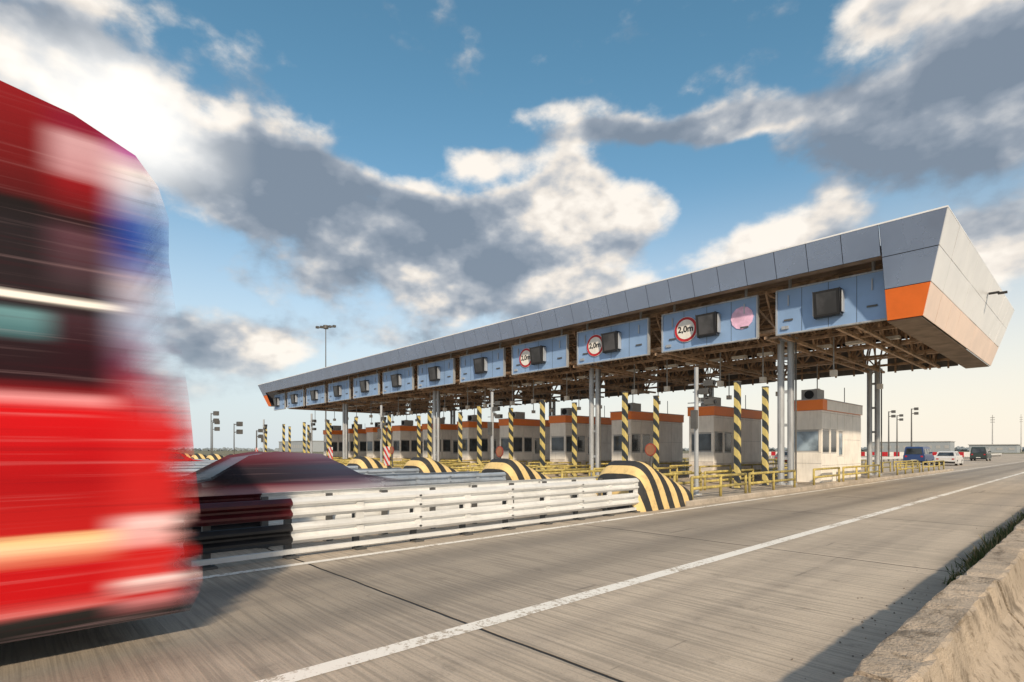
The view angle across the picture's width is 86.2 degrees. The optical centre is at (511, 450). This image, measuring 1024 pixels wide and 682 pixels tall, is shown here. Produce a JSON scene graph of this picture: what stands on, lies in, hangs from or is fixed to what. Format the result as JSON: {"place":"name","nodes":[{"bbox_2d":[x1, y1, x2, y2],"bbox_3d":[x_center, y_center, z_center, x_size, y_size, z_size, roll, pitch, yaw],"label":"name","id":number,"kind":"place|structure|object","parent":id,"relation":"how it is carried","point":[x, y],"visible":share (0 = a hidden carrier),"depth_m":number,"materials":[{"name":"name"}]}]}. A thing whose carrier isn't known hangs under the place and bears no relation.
{"place":"outdoors","nodes":[
{"label":"outdoors","id":0,"kind":"place"},
{"bbox_2d":[278,441,323,451],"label":"distant warehouse","id":1,"kind":"structure","parent":0,"point":[297,446],"depth_m":633.36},
{"bbox_2d":[487,392,502,459],"bbox_3d":[-0.803,-0.625,25.160,0.378,4.150,0.960,0,0,-43],"label":"camera pole","id":2,"kind":"object","parent":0,"point":[490,428],"visible":0.88,"depth_m":25.23,"materials":[{"name":"metal"}]},
{"bbox_2d":[0,453,1023,681],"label":"road","id":3,"kind":"structure","parent":0,"point":[767,614],"depth_m":5.90,"materials":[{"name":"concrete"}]},
{"bbox_2d":[0,80,190,643],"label":"bus","id":4,"kind":"object","parent":3,"relation":"on","point":[94,432],"visible":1,"depth_m":4.10,"materials":[{"name":"red paint"}]},
{"bbox_2d":[177,453,200,460],"bbox_3d":[-21.953,0.845,35.527,4.410,1.500,1.980,0,0,-43],"label":"concrete bullnose","id":5,"kind":"object","parent":3,"relation":"on","point":[181,457],"visible":0.11,"depth_m":35.21,"materials":[{"name":"paint"}]},
{"bbox_2d":[174,465,206,467],"bbox_3d":[-14.808,1.155,26.103,10.290,0.890,1.440,0,0,-43],"label":"guardrail","id":6,"kind":"object","parent":3,"relation":"on","point":[189,466],"depth_m":25.34,"materials":[{"name":"metal"}]},
{"bbox_2d":[177,463,210,464],"bbox_3d":[-18.270,1.155,29.848,10.290,0.890,1.440,0,0,-43],"label":"guardrail","id":7,"kind":"object","parent":3,"relation":"on","point":[193,463],"visible":0.03,"depth_m":29.89,"materials":[{"name":"metal"}]},
{"bbox_2d":[176,461,214,462],"bbox_3d":[-21.732,1.155,33.593,10.290,0.890,1.440,0,0,-43],"label":"guardrail","id":8,"kind":"object","parent":3,"relation":"on","point":[195,461],"visible":0.02,"depth_m":34.79,"materials":[{"name":"metal"}]},
{"bbox_2d":[191,453,206,458],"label":"concrete bullnose","id":9,"kind":"object","parent":3,"relation":"on","point":[197,456],"visible":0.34,"depth_m":48.27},
{"bbox_2d":[210,411,218,453],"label":"lane light pole","id":10,"kind":"object","parent":3,"relation":"on","point":[215,413],"visible":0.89,"depth_m":52.69,"materials":[{"name":"metal"}]},
{"bbox_2d":[206,454,223,459],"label":"concrete bullnose","id":11,"kind":"object","parent":3,"relation":"on","point":[213,457],"visible":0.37,"depth_m":44.51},
{"bbox_2d":[212,420,219,453],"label":"lane light pole","id":12,"kind":"object","parent":3,"relation":"on","point":[216,429],"visible":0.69,"depth_m":57.73,"materials":[{"name":"metal"}]},
{"bbox_2d":[233,422,242,453],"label":"lane light pole","id":13,"kind":"object","parent":3,"relation":"on","point":[238,431],"visible":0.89,"depth_m":48.83,"materials":[{"name":"metal"}]},
{"bbox_2d":[172,465,357,472],"bbox_3d":[-11.346,1.155,22.358,10.290,0.890,1.440,0,0,-43],"label":"guardrail","id":14,"kind":"object","parent":3,"relation":"on","point":[186,470],"visible":0.01,"depth_m":20.74,"materials":[{"name":"metal"}]},
{"bbox_2d":[183,451,383,519],"bbox_3d":[-4.710,0.811,11.614,5.150,1.577,1.761,0,0,-43],"label":"passing car","id":15,"kind":"object","parent":3,"relation":"on","point":[254,472],"visible":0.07,"depth_m":10.88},
{"bbox_2d":[183,468,418,480],"bbox_3d":[-7.884,1.155,18.613,10.290,0.890,1.440,0,0,-43],"label":"guardrail","id":16,"kind":"object","parent":3,"relation":"on","point":[368,471],"visible":0.07,"depth_m":20.77,"materials":[{"name":"metal"}]},
{"bbox_2d":[316,325,335,429],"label":"flood light mast","id":17,"kind":"object","parent":3,"relation":"on","point":[325,327],"visible":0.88,"depth_m":120.00,"materials":[{"name":"metal"}]},
{"bbox_2d":[328,447,332,458],"bbox_3d":[-8.384,0.725,25.341,0.090,1.750,0.400,0,0,-43],"label":"marker board","id":18,"kind":"object","parent":3,"relation":"on","point":[330,452],"visible":0.45,"depth_m":25.29,"materials":[{"name":"metal"}]},
{"bbox_2d":[179,471,505,522],"bbox_3d":[-4.423,1.155,14.868,10.290,0.890,1.440,0,0,-43],"label":"guardrail","id":19,"kind":"object","parent":3,"relation":"on","point":[402,479],"visible":0.18,"depth_m":16.24,"materials":[{"name":"metal"}]},
{"bbox_2d":[347,456,393,468],"bbox_3d":[-6.702,0.940,26.733,2.750,1.320,1.600,0,0,-43],"label":"concrete bullnose","id":20,"kind":"object","parent":3,"relation":"on","point":[362,462],"visible":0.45,"depth_m":25.86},
{"bbox_2d":[384,446,389,468],"bbox_3d":[-4.922,0.725,21.596,0.090,1.750,0.400,0,0,-43],"label":"marker board","id":21,"kind":"object","parent":3,"relation":"on","point":[387,455],"visible":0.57,"depth_m":21.53,"materials":[{"name":"metal"}]},
{"bbox_2d":[172,476,639,570],"bbox_3d":[-0.961,1.155,11.123,10.290,0.890,1.440,0,0,-43],"label":"guardrail","id":22,"kind":"object","parent":3,"relation":"on","point":[207,527],"visible":0.98,"depth_m":9.25,"materials":[{"name":"metal"}]},
{"bbox_2d":[403,457,458,472],"bbox_3d":[-3.240,0.940,22.988,2.750,1.320,1.600,0,0,-43],"label":"concrete bullnose","id":23,"kind":"object","parent":3,"relation":"on","point":[424,465],"visible":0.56,"depth_m":22.12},
{"bbox_2d":[496,446,502,457],"bbox_3d":[-0.431,0.675,19.893,0.086,1.650,0.400,0,0,-43],"label":"round sign","id":24,"kind":"object","parent":3,"relation":"on","point":[499,451],"visible":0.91,"depth_m":19.86,"materials":[{"name":"metal"}]},
{"bbox_2d":[482,458,552,480],"bbox_3d":[0.222,0.940,19.243,2.750,1.320,1.600,0,0,-43],"label":"concrete bullnose","id":25,"kind":"object","parent":3,"relation":"on","point":[512,469],"visible":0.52,"depth_m":18.39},
{"bbox_2d":[189,461,1023,681],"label":"road marking","id":26,"kind":"object","parent":3,"relation":"on","point":[317,669],"depth_m":6.01,"materials":[{"name":"paint"}]},
{"bbox_2d":[545,466,688,475],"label":"traffic island","id":27,"kind":"structure","parent":3,"relation":"on","point":[579,473],"depth_m":35.16,"materials":[{"name":"concrete"}]},
{"bbox_2d":[477,405,481,472],"bbox_3d":[-1.899,-0.575,31.813,0.340,4.050,0.340,0,0,-43],"label":"striped post","id":28,"kind":"object","parent":27,"relation":"on","point":[479,434],"visible":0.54,"depth_m":31.74,"materials":[{"name":"metal"}]},
{"bbox_2d":[509,408,512,458],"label":"striped post","id":29,"kind":"object","parent":27,"relation":"on","point":[510,433],"visible":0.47,"depth_m":33.43,"materials":[{"name":"metal"}]},
{"bbox_2d":[393,459,688,472],"bbox_3d":[8.013,1.103,40.499,37.340,0.695,1.710,0,0,-43],"label":"yellow railing","id":30,"kind":"object","parent":27,"relation":"on","point":[465,465],"visible":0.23,"depth_m":32.62,"materials":[{"name":"metal"}]},
{"bbox_2d":[549,406,611,470],"bbox_3d":[5.145,-0.875,38.188,5.940,4.650,1.540,0,0,-43],"label":"toll booth","id":31,"kind":"object","parent":27,"relation":"on","point":[561,438],"visible":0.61,"depth_m":36.64,"materials":[{"name":"white concrete"}]},
{"bbox_2d":[596,461,692,511],"bbox_3d":[3.684,0.940,15.498,2.750,1.320,1.600,0,0,-43],"label":"concrete bullnose","id":32,"kind":"object","parent":3,"relation":"on","point":[657,490],"visible":0.82,"depth_m":14.65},
{"bbox_2d":[671,467,873,484],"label":"traffic island","id":33,"kind":"structure","parent":3,"relation":"on","point":[755,477],"depth_m":28.07,"materials":[{"name":"concrete"}]},
{"bbox_2d":[622,392,627,460],"bbox_3d":[5.025,-0.575,24.323,0.340,4.050,0.340,0,0,-43],"label":"striped post","id":34,"kind":"object","parent":33,"relation":"on","point":[624,426],"visible":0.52,"depth_m":24.24,"materials":[{"name":"metal"}]},
{"bbox_2d":[653,395,658,470],"bbox_3d":[6.860,-0.575,26.020,0.340,4.050,0.340,0,0,-43],"label":"striped post","id":35,"kind":"object","parent":33,"relation":"on","point":[656,428],"visible":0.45,"depth_m":25.93,"materials":[{"name":"metal"}]},
{"bbox_2d":[536,459,865,481],"bbox_3d":[14.937,1.103,33.009,37.340,0.695,1.710,0,0,-43],"label":"yellow railing","id":36,"kind":"object","parent":33,"relation":"on","point":[587,470],"visible":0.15,"depth_m":24.05,"materials":[{"name":"metal"}]},
{"bbox_2d":[687,395,761,477],"bbox_3d":[12.069,-0.875,30.698,5.940,4.650,1.540,0,0,-43],"label":"toll booth","id":37,"kind":"object","parent":33,"relation":"on","point":[716,433],"visible":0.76,"depth_m":29.15,"materials":[{"name":"white concrete"}]},
{"bbox_2d":[685,468,952,506],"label":"traffic island","id":38,"kind":"structure","parent":3,"relation":"on","point":[708,496],"depth_m":21.29,"materials":[{"name":"concrete"}]},
{"bbox_2d":[258,205,1013,484],"bbox_3d":[-1.029,-3.000,45.455,18.201,8.900,62.653,0,0,-43],"label":"toll plaza canopy","id":39,"kind":"object","parent":38,"relation":"on","point":[948,303],"visible":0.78,"depth_m":26.52,"materials":[{"name":"metal"}]},
{"bbox_2d":[273,389,285,410],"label":"lane sign panel","id":40,"kind":"object","parent":39,"relation":"attached to","point":[279,401],"visible":0.98,"depth_m":60.49,"materials":[{"name":"metal"}]},
{"bbox_2d":[287,385,304,408],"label":"lane sign panel","id":41,"kind":"object","parent":39,"relation":"attached to","point":[295,398],"visible":0.98,"depth_m":56.86,"materials":[{"name":"metal"}]},
{"bbox_2d":[306,381,325,405],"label":"lane sign panel","id":42,"kind":"object","parent":39,"relation":"attached to","point":[315,395],"visible":0.97,"depth_m":53.12,"materials":[{"name":"metal"}]},
{"bbox_2d":[328,376,350,402],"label":"lane sign panel","id":43,"kind":"object","parent":39,"relation":"attached to","point":[339,391],"visible":0.98,"depth_m":49.38,"materials":[{"name":"metal"}]},
{"bbox_2d":[353,369,379,398],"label":"lane sign panel","id":44,"kind":"object","parent":39,"relation":"attached to","point":[366,386],"visible":0.99,"depth_m":45.65,"materials":[{"name":"metal"}]},
{"bbox_2d":[383,362,413,393],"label":"lane sign panel","id":45,"kind":"object","parent":39,"relation":"attached to","point":[399,380],"visible":0.97,"depth_m":41.90,"materials":[{"name":"metal"}]},
{"bbox_2d":[418,353,454,388],"bbox_3d":[-5.499,-5.600,38.563,0.643,2.200,4.400,0,0,-43],"label":"lane sign panel","id":46,"kind":"object","parent":39,"relation":"attached to","point":[436,373],"visible":0.95,"depth_m":38.18,"materials":[{"name":"metal"}]},
{"bbox_2d":[460,342,505,382],"bbox_3d":[-2.037,-5.600,34.818,0.643,2.200,4.400,0,0,-43],"label":"lane sign panel","id":47,"kind":"object","parent":39,"relation":"attached to","point":[488,364],"visible":0.98,"depth_m":34.45,"materials":[{"name":"metal"}]},
{"bbox_2d":[512,329,568,374],"bbox_3d":[1.425,-5.600,31.073,0.643,2.200,4.400,0,0,-43],"label":"lane sign panel","id":48,"kind":"object","parent":39,"relation":"attached to","point":[551,353],"visible":0.99,"depth_m":30.73,"materials":[{"name":"metal"}]},
{"bbox_2d":[577,312,649,365],"bbox_3d":[4.887,-5.600,27.328,0.643,2.200,4.400,0,0,-43],"label":"lane sign panel","id":49,"kind":"object","parent":39,"relation":"attached to","point":[626,340],"visible":1,"depth_m":27.02,"materials":[{"name":"metal"}]},
{"bbox_2d":[661,289,758,352],"bbox_3d":[8.349,-5.600,23.582,0.643,2.200,4.400,0,0,-43],"label":"lane sign panel","id":50,"kind":"object","parent":39,"relation":"attached to","point":[730,321],"visible":1,"depth_m":23.29,"materials":[{"name":"metal"}]},
{"bbox_2d":[776,261,886,335],"bbox_3d":[11.583,-5.600,20.083,0.643,2.200,3.730,0,0,-43],"label":"lane sign panel","id":51,"kind":"object","parent":39,"relation":"attached to","point":[856,299],"visible":0.9,"depth_m":19.89,"materials":[{"name":"metal"}]},
{"bbox_2d":[645,443,655,466],"bbox_3d":[4.342,0.640,17.087,0.086,1.720,0.400,0,0,-43],"label":"round sign","id":52,"kind":"object","parent":38,"relation":"on","point":[650,449],"visible":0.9,"depth_m":17.07,"materials":[{"name":"metal"}]},
{"bbox_2d":[688,367,716,494],"bbox_3d":[6.121,-0.625,17.669,0.378,4.150,0.960,0,0,-43],"label":"camera pole","id":53,"kind":"object","parent":38,"relation":"on","point":[694,417],"visible":0.97,"depth_m":17.74,"materials":[{"name":"metal"}]},
{"bbox_2d":[731,381,743,488],"bbox_3d":[8.486,-0.575,20.578,0.340,4.050,0.340,0,0,-43],"label":"striped post","id":54,"kind":"object","parent":38,"relation":"on","point":[737,427],"visible":0.99,"depth_m":20.50,"materials":[{"name":"metal"}]},
{"bbox_2d":[760,386,770,485],"bbox_3d":[10.322,-0.575,22.275,0.340,4.050,0.340,0,0,-43],"label":"striped post","id":55,"kind":"object","parent":38,"relation":"on","point":[765,429],"visible":1,"depth_m":22.20,"materials":[{"name":"metal"}]},
{"bbox_2d":[662,460,944,497],"bbox_3d":[18.399,1.103,29.264,37.340,0.695,1.710,0,0,-43],"label":"yellow railing","id":56,"kind":"object","parent":38,"relation":"on","point":[745,478],"visible":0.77,"depth_m":20.75,"materials":[{"name":"metal"}]},
{"bbox_2d":[797,388,862,482],"bbox_3d":[15.530,-0.875,26.953,5.940,4.650,1.540,0,0,-43],"label":"toll booth","id":57,"kind":"object","parent":38,"relation":"on","point":[828,432],"visible":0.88,"depth_m":25.20,"materials":[{"name":"white concrete"}]},
{"bbox_2d":[761,452,969,457],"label":"red white barrier","id":58,"kind":"object","parent":3,"relation":"on","point":[963,454],"visible":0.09,"depth_m":99.17,"materials":[{"name":"paint"}]},
{"bbox_2d":[888,410,895,460],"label":"flood light pole","id":59,"kind":"object","parent":3,"relation":"on","point":[892,411],"visible":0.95,"depth_m":84.33,"materials":[{"name":"metal"}]},
{"bbox_2d":[896,414,902,459],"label":"flood light pole","id":60,"kind":"object","parent":3,"relation":"on","point":[900,419],"visible":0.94,"depth_m":93.58,"materials":[{"name":"metal"}]},
{"bbox_2d":[911,407,918,446],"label":"flood light pole","id":61,"kind":"object","parent":3,"relation":"on","point":[915,408],"visible":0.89,"depth_m":83.84,"materials":[{"name":"metal"}]},
{"bbox_2d":[903,447,934,464],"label":"blue van","id":62,"kind":"object","parent":3,"relation":"on","point":[921,454],"visible":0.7,"depth_m":60.43,"materials":[{"name":"paint"}]},
{"bbox_2d":[861,453,1001,463],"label":"guardrail","id":63,"kind":"object","parent":3,"relation":"on","point":[901,457],"visible":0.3,"depth_m":68.97,"materials":[{"name":"metal"}]},
{"bbox_2d":[935,451,962,465],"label":"white car","id":64,"kind":"object","parent":3,"relation":"on","point":[952,457],"visible":0.83,"depth_m":57.21,"materials":[{"name":"paint"}]},
{"bbox_2d":[935,511,1023,584],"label":"weeds","id":65,"kind":"object","parent":3,"relation":"on","point":[976,557],"visible":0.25,"depth_m":8.11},
{"bbox_2d":[970,447,991,460],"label":"dark van","id":66,"kind":"object","parent":3,"relation":"on","point":[980,453],"visible":1,"depth_m":82.47,"materials":[{"name":"paint"}]},
{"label":"traffic island","id":67,"kind":"structure","parent":3,"relation":"on","visible":0},
{"bbox_2d":[377,405,387,461],"bbox_3d":[-7.726,-0.625,32.650,0.378,4.150,0.960,0,0,-43],"label":"camera pole","id":68,"kind":"object","parent":67,"relation":"on","point":[379,430],"visible":0.84,"depth_m":32.73,"materials":[{"name":"metal"}]},
{"bbox_2d":[427,410,431,458],"bbox_3d":[-5.361,-0.575,35.558,0.340,4.050,0.340,0,0,-43],"label":"striped post","id":69,"kind":"object","parent":67,"relation":"on","point":[430,434],"visible":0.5,"depth_m":35.49,"materials":[{"name":"metal"}]},
{"bbox_2d":[458,412,461,466],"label":"striped post","id":70,"kind":"object","parent":67,"relation":"on","point":[459,436],"visible":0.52,"depth_m":37.17,"materials":[{"name":"metal"}]},
{"bbox_2d":[347,458,688,468],"bbox_3d":[4.551,1.103,44.244,37.340,0.695,1.710,0,0,-43],"label":"yellow railing","id":71,"kind":"object","parent":67,"relation":"on","point":[441,462],"visible":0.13,"depth_m":36.24,"materials":[{"name":"metal"}]},
{"bbox_2d":[499,410,552,469],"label":"toll booth","id":72,"kind":"object","parent":67,"relation":"on","point":[526,439],"visible":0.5,"depth_m":40.40,"materials":[{"name":"white concrete"}]},
{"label":"traffic island","id":73,"kind":"structure","parent":3,"relation":"on","visible":0},
{"bbox_2d":[387,414,390,465],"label":"striped post","id":74,"kind":"object","parent":73,"relation":"on","point":[389,430],"visible":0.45,"depth_m":39.26,"materials":[{"name":"metal"}]},
{"bbox_2d":[337,460,490,467],"bbox_3d":[1.089,1.103,47.989,37.340,0.695,1.710,0,0,-43],"label":"yellow railing","id":75,"kind":"object","parent":73,"relation":"on","point":[402,461],"visible":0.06,"depth_m":38.94,"materials":[{"name":"metal"}]},
{"bbox_2d":[417,415,420,456],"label":"striped post","id":76,"kind":"object","parent":73,"relation":"on","point":[418,436],"visible":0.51,"depth_m":40.92,"materials":[{"name":"metal"}]},
{"bbox_2d":[457,413,508,468],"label":"toll booth","id":77,"kind":"object","parent":73,"relation":"on","point":[469,439],"visible":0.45,"depth_m":43.77,"materials":[{"name":"white metal"}]},
{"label":"traffic island","id":78,"kind":"structure","parent":3,"relation":"on","visible":0},
{"bbox_2d":[308,414,315,452],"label":"camera pole","id":79,"kind":"object","parent":78,"relation":"on","point":[310,436],"visible":0.81,"depth_m":40.21,"materials":[{"name":"metal"}]},
{"bbox_2d":[354,417,357,456],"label":"striped post","id":80,"kind":"object","parent":78,"relation":"on","point":[355,436],"visible":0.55,"depth_m":43.00,"materials":[{"name":"metal"}]},
{"bbox_2d":[383,420,385,459],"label":"striped post","id":81,"kind":"object","parent":78,"relation":"on","point":[384,435],"visible":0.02,"depth_m":44.65,"materials":[{"name":"metal"}]},
{"bbox_2d":[335,459,457,464],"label":"yellow railing","id":82,"kind":"object","parent":78,"relation":"on","point":[402,459],"visible":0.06,"depth_m":44.92,"materials":[{"name":"metal"}]},
{"bbox_2d":[422,418,457,466],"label":"toll booth","id":83,"kind":"object","parent":78,"relation":"on","point":[448,441],"visible":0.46,"depth_m":47.95,"materials":[{"name":"beige concrete"}]},
{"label":"traffic island","id":84,"kind":"structure","parent":3,"relation":"on","visible":0},
{"bbox_2d":[261,419,266,451],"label":"camera pole","id":85,"kind":"object","parent":84,"relation":"on","point":[263,432],"visible":0.84,"depth_m":47.70,"materials":[{"name":"metal"}]},
{"bbox_2d":[303,422,305,452],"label":"striped post","id":86,"kind":"object","parent":84,"relation":"on","point":[304,437],"visible":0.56,"depth_m":50.46,"materials":[{"name":"metal"}]},
{"bbox_2d":[330,423,331,446],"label":"striped post","id":87,"kind":"object","parent":84,"relation":"on","point":[330,434],"visible":0.28,"depth_m":52.18,"materials":[{"name":"metal"}]},
{"bbox_2d":[365,422,392,460],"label":"toll booth","id":88,"kind":"object","parent":84,"relation":"on","point":[373,446],"visible":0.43,"depth_m":54.85,"materials":[{"name":"beige concrete"}]},
{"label":"traffic island","id":89,"kind":"structure","parent":3,"relation":"on","visible":0},
{"bbox_2d":[282,424,284,451],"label":"striped post","id":90,"kind":"object","parent":89,"relation":"on","point":[283,437],"visible":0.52,"depth_m":54.24,"materials":[{"name":"metal"}]},
{"bbox_2d":[307,425,309,452],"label":"striped post","id":91,"kind":"object","parent":89,"relation":"on","point":[308,442],"visible":0.5,"depth_m":55.92,"materials":[{"name":"metal"}]},
{"bbox_2d":[348,424,366,456],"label":"toll booth","id":92,"kind":"object","parent":89,"relation":"on","point":[362,442],"visible":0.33,"depth_m":58.95,"materials":[{"name":"beige concrete"}]},
{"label":"traffic island","id":93,"kind":"structure","parent":3,"relation":"on","visible":0},
{"bbox_2d":[288,426,290,451],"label":"striped post","id":94,"kind":"object","parent":93,"relation":"on","point":[289,438],"visible":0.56,"depth_m":59.69,"materials":[{"name":"metal"}]},
{"bbox_2d":[323,425,341,458],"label":"toll booth","id":95,"kind":"object","parent":93,"relation":"on","point":[337,440],"visible":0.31,"depth_m":62.65,"materials":[{"name":"beige concrete"}]},
{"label":"traffic island","id":96,"kind":"structure","parent":3,"relation":"on","visible":0},
{"bbox_2d":[540,399,544,472],"bbox_3d":[1.563,-0.575,28.068,0.340,4.050,0.340,0,0,-43],"label":"striped post","id":97,"kind":"object","parent":96,"relation":"on","point":[542,432],"visible":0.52,"depth_m":27.98,"materials":[{"name":"metal"}]},
{"bbox_2d":[570,402,576,476],"bbox_3d":[3.398,-0.575,29.765,0.340,4.050,0.340,0,0,-43],"label":"striped post","id":98,"kind":"object","parent":96,"relation":"on","point":[574,433],"visible":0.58,"depth_m":29.68,"materials":[{"name":"metal"}]},
{"bbox_2d":[450,459,786,476],"bbox_3d":[11.475,1.103,36.754,37.340,0.695,1.710,0,0,-43],"label":"yellow railing","id":99,"kind":"object","parent":96,"relation":"on","point":[480,468],"visible":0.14,"depth_m":28.17,"materials":[{"name":"metal"}]},
{"bbox_2d":[610,401,683,472],"bbox_3d":[8.607,-0.875,34.443,5.940,4.650,1.540,0,0,-43],"label":"toll booth","id":100,"kind":"object","parent":96,"relation":"on","point":[640,430],"visible":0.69,"depth_m":33.12,"materials":[{"name":"white concrete"}]},
{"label":"traffic island","id":101,"kind":"structure","parent":3,"relation":"on","visible":0},
{"bbox_2d":[326,420,329,456],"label":"striped post","id":102,"kind":"object","parent":101,"relation":"on","point":[327,433],"visible":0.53,"depth_m":46.72,"materials":[{"name":"metal"}]},
{"bbox_2d":[333,458,410,463],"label":"yellow railing","id":103,"kind":"object","parent":101,"relation":"on","point":[373,458],"visible":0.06,"depth_m":49.86,"materials":[{"name":"metal"}]},
{"bbox_2d":[392,420,422,464],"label":"toll booth","id":104,"kind":"object","parent":101,"relation":"on","point":[405,439],"visible":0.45,"depth_m":51.31,"materials":[{"name":"beige concrete"}]},
{"bbox_2d":[0,0,1023,449],"label":"sky","id":105,"kind":"structure","parent":0,"point":[391,174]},
{"bbox_2d":[180,451,1023,456],"bbox_3d":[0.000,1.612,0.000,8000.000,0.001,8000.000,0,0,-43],"label":"ground","id":106,"kind":"structure","parent":0,"point":[222,453],"depth_m":393.66,"materials":[{"name":"plant"}]},
{"bbox_2d":[180,446,1023,450],"bbox_3d":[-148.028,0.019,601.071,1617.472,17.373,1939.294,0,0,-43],"label":"distant treeline","id":107,"kind":"object","parent":106,"relation":"on","point":[959,448],"visible":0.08,"depth_m":1158.22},
{"bbox_2d":[839,519,1023,681],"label":"jersey barrier","id":108,"kind":"object","parent":106,"relation":"on","point":[968,626],"visible":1,"depth_m":3.53,"materials":[{"name":"concrete"}]},
{"bbox_2d":[968,444,1020,452],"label":"distant warehouse","id":109,"kind":"structure","parent":106,"relation":"on","point":[1004,448],"depth_m":360.07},
{"bbox_2d":[791,520,1005,678],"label":"gravel","id":110,"kind":"structure","parent":0,"point":[875,620],"depth_m":5.18,"materials":[{"name":"gravel"}]},
{"bbox_2d":[872,441,954,451],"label":"distant warehouse","id":111,"kind":"structure","parent":0,"point":[935,446],"depth_m":488.76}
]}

